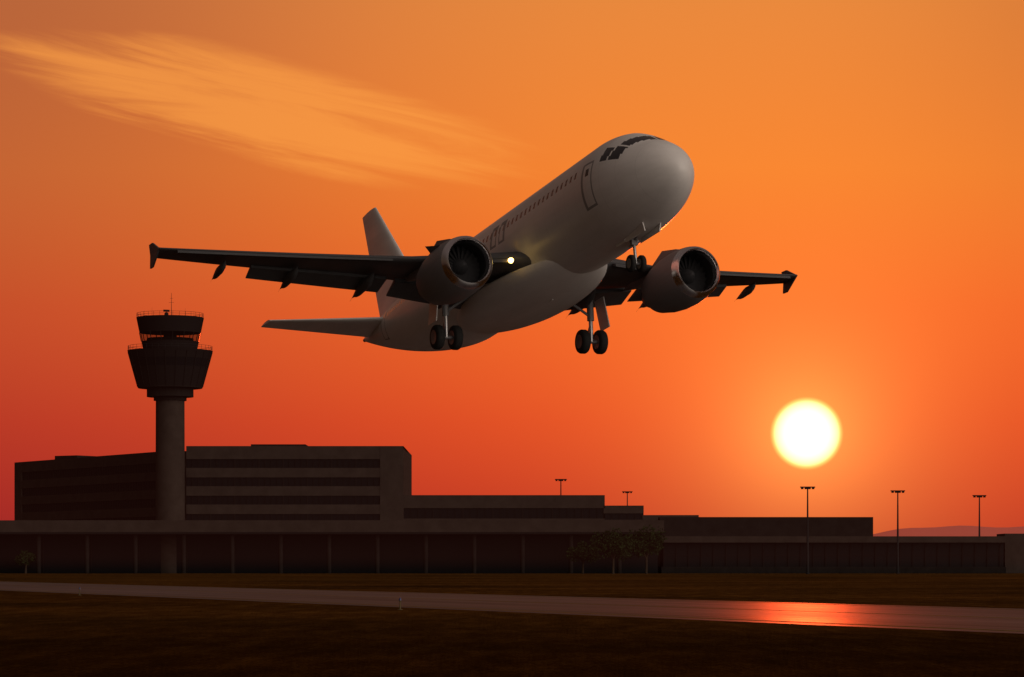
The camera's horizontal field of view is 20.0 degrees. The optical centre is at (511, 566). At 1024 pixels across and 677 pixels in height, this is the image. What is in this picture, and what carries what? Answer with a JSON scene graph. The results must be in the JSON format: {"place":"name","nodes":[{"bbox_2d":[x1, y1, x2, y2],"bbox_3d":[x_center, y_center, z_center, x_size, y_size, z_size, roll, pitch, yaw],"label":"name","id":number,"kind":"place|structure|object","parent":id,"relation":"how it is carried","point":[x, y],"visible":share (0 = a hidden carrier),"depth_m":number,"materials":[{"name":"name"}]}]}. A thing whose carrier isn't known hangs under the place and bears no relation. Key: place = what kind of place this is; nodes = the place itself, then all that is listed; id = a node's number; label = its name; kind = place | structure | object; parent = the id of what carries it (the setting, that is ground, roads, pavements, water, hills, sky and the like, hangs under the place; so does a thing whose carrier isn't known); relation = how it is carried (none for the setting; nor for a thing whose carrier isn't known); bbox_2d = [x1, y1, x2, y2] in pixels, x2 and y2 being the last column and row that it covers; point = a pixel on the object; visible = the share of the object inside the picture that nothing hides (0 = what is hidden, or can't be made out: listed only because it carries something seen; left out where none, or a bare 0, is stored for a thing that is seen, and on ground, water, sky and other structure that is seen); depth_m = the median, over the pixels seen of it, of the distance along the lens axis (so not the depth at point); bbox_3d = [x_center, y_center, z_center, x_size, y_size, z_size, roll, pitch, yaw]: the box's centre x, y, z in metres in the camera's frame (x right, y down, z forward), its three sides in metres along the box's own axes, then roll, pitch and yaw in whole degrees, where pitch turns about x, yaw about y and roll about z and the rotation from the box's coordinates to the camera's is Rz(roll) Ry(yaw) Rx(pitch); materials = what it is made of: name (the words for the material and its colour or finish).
{"place":"outdoors","nodes":[
{"label":"outdoors","id":0,"kind":"place"},
{"bbox_2d":[14,451,185,519],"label":"terminal wing","id":1,"kind":"structure","parent":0,"point":[107,487],"depth_m":762.51,"materials":[{"name":"concrete"}]},
{"bbox_2d":[186,444,411,519],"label":"terminal block","id":2,"kind":"structure","parent":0,"point":[279,482],"depth_m":722.00,"materials":[{"name":"grey concrete"}]},
{"bbox_2d":[149,133,797,353],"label":"airliner","id":3,"kind":"object","parent":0,"point":[562,242],"visible":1,"depth_m":134.52,"materials":[{"name":"white paint"}]},
{"bbox_2d":[0,573,1023,676],"bbox_3d":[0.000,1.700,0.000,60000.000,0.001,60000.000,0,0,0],"label":"ground","id":4,"kind":"structure","parent":0,"point":[46,634],"depth_m":73.42,"materials":[{"name":"green plant"}]},
{"bbox_2d":[15,550,35,572],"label":"tree","id":5,"kind":"object","parent":4,"relation":"on","point":[25,558],"visible":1,"depth_m":689.21,"materials":[{"name":"green plant"}]},
{"bbox_2d":[127,293,212,572],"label":"control tower","id":6,"kind":"structure","parent":4,"relation":"on","point":[170,368],"depth_m":696.50,"materials":[{"name":"concrete"}]},
{"bbox_2d":[0,520,665,572],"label":"concourse","id":7,"kind":"structure","parent":4,"relation":"on","point":[319,546],"depth_m":697.00,"materials":[{"name":"concrete"}]},
{"bbox_2d":[0,581,1023,633],"bbox_3d":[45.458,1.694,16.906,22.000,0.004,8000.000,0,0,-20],"label":"runway","id":8,"kind":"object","parent":4,"relation":"on","point":[997,620],"depth_m":122.40,"materials":[{"name":"grey asphalt"}]},
{"bbox_2d":[555,479,566,494],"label":"floodlight mast","id":9,"kind":"object","parent":4,"relation":"on","point":[560,480],"visible":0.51,"depth_m":799.75,"materials":[{"name":"grey metal"}]},
{"bbox_2d":[566,541,597,573],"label":"tree","id":10,"kind":"object","parent":4,"relation":"on","point":[582,551],"visible":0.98,"depth_m":653.47,"materials":[{"name":"green plant"}]},
{"bbox_2d":[589,527,634,573],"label":"tree","id":11,"kind":"object","parent":4,"relation":"on","point":[613,545],"visible":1,"depth_m":638.83,"materials":[{"name":"green plant"}]},
{"bbox_2d":[622,491,632,505],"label":"floodlight mast","id":12,"kind":"object","parent":4,"relation":"on","point":[627,492],"visible":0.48,"depth_m":919.75,"materials":[{"name":"grey metal"}]},
{"bbox_2d":[624,525,666,573],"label":"tree","id":13,"kind":"object","parent":4,"relation":"on","point":[648,543],"visible":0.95,"depth_m":648.76,"materials":[{"name":"green plant"}]},
{"bbox_2d":[800,487,814,573],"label":"floodlight mast","id":14,"kind":"object","parent":4,"relation":"on","point":[807,556],"visible":1,"depth_m":639.81,"materials":[{"name":"grey metal"}]},
{"bbox_2d":[658,517,1023,572],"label":"pier hall","id":15,"kind":"structure","parent":4,"relation":"on","point":[754,544],"depth_m":700.00,"materials":[{"name":"concrete"}]},
{"bbox_2d":[890,490,904,573],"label":"floodlight mast","id":16,"kind":"object","parent":4,"relation":"on","point":[897,492],"visible":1,"depth_m":669.81,"materials":[{"name":"grey metal"}]},
{"bbox_2d":[972,495,985,535],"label":"floodlight mast","id":17,"kind":"object","parent":4,"relation":"on","point":[979,496],"visible":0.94,"depth_m":704.82,"materials":[{"name":"grey metal"}]},
{"bbox_2d":[0,0,1023,533],"label":"sky","id":18,"kind":"structure","parent":0,"point":[870,153],"materials":[{"name":"orange"}]},
{"bbox_2d":[404,495,698,566],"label":"terminal block","id":19,"kind":"structure","parent":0,"point":[505,507],"depth_m":724.00,"materials":[{"name":"grey concrete"}]},
{"bbox_2d":[873,526,1023,535],"bbox_3d":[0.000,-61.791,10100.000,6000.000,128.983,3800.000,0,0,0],"label":"hills","id":20,"kind":"structure","parent":0,"point":[959,531],"depth_m":8915.20,"materials":[{"name":"brown"}]}
]}

